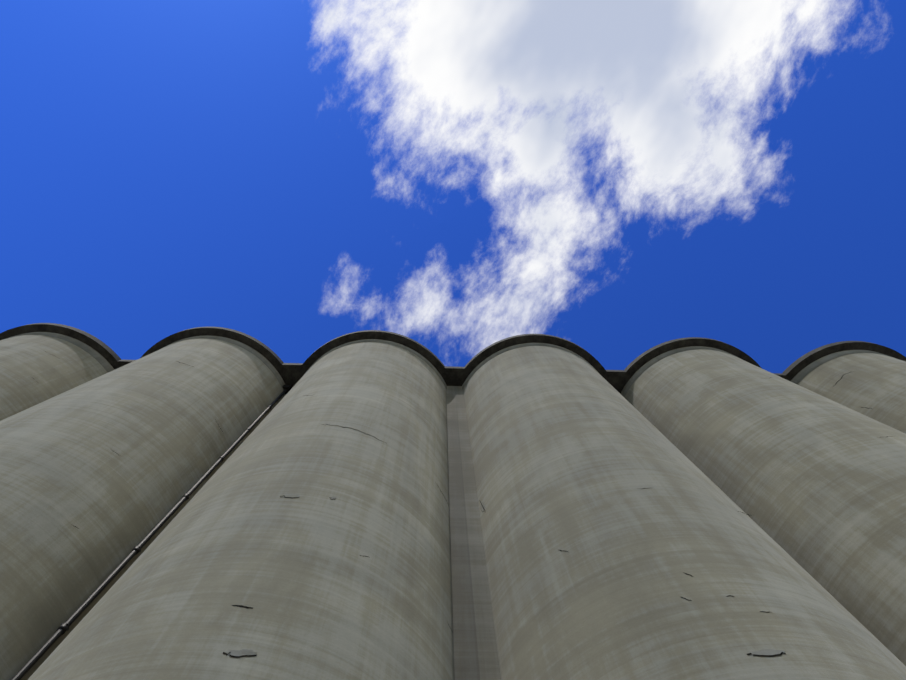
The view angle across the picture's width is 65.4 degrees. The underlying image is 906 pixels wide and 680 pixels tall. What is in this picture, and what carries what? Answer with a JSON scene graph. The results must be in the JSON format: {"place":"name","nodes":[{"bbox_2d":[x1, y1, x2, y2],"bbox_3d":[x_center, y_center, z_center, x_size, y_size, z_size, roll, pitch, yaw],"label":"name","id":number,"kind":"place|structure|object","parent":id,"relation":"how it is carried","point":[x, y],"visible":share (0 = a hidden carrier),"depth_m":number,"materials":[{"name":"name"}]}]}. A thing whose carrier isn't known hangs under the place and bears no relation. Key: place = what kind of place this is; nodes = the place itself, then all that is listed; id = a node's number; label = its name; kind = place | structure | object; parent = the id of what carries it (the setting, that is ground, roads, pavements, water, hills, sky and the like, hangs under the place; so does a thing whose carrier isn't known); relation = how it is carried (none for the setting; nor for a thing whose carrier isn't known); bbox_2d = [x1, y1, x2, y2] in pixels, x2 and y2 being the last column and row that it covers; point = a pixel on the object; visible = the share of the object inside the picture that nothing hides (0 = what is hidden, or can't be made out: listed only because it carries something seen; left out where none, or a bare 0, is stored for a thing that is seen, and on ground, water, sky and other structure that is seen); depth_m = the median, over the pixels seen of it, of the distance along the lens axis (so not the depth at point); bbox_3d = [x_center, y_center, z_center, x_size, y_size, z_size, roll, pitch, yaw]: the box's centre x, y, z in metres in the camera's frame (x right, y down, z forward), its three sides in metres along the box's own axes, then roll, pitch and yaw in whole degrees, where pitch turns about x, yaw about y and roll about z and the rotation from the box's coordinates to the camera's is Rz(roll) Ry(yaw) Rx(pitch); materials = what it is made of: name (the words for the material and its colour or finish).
{"place":"outdoors","nodes":[
{"label":"outdoors","id":0,"kind":"place"},
{"bbox_2d":[0,0,905,372],"label":"sky","id":1,"kind":"structure","parent":0,"point":[617,180],"materials":[{"name":"blue"}]},
{"label":"apron pavement","id":2,"kind":"structure","parent":0,"visible":0},
{"bbox_2d":[0,332,905,679],"bbox_3d":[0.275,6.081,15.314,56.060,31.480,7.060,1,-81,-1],"label":"grain silos","id":3,"kind":"object","parent":2,"relation":"on","point":[544,452],"visible":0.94,"depth_m":14.07,"materials":[{"name":"concrete"}]},
{"bbox_2d":[11,384,290,679],"bbox_3d":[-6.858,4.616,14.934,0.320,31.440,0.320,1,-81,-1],"label":"downpipe","id":4,"kind":"object","parent":3,"relation":"attached to","point":[63,628],"visible":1,"depth_m":14.67,"materials":[{"name":"black metal"}]},
{"bbox_2d":[0,323,905,393],"bbox_3d":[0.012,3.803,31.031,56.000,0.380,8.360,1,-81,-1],"label":"roof cornice","id":5,"kind":"structure","parent":3,"relation":"on","point":[291,374],"depth_m":30.33,"materials":[{"name":"concrete"}]},
{"bbox_2d":[34,351,891,628],"bbox_3d":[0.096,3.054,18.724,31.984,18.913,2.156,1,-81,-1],"label":"shell cracks","id":6,"kind":"object","parent":3,"relation":"attached to","point":[479,500],"visible":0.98,"depth_m":17.19,"materials":[{"name":"black concrete"}]},
{"bbox_2d":[223,495,785,657],"bbox_3d":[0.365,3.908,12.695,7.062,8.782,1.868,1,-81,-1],"label":"spall lips","id":7,"kind":"object","parent":3,"relation":"attached to","point":[781,653],"visible":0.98,"depth_m":8.40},
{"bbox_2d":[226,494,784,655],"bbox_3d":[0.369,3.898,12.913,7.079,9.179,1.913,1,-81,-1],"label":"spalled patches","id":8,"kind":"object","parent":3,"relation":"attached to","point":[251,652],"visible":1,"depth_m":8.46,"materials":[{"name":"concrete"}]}
]}

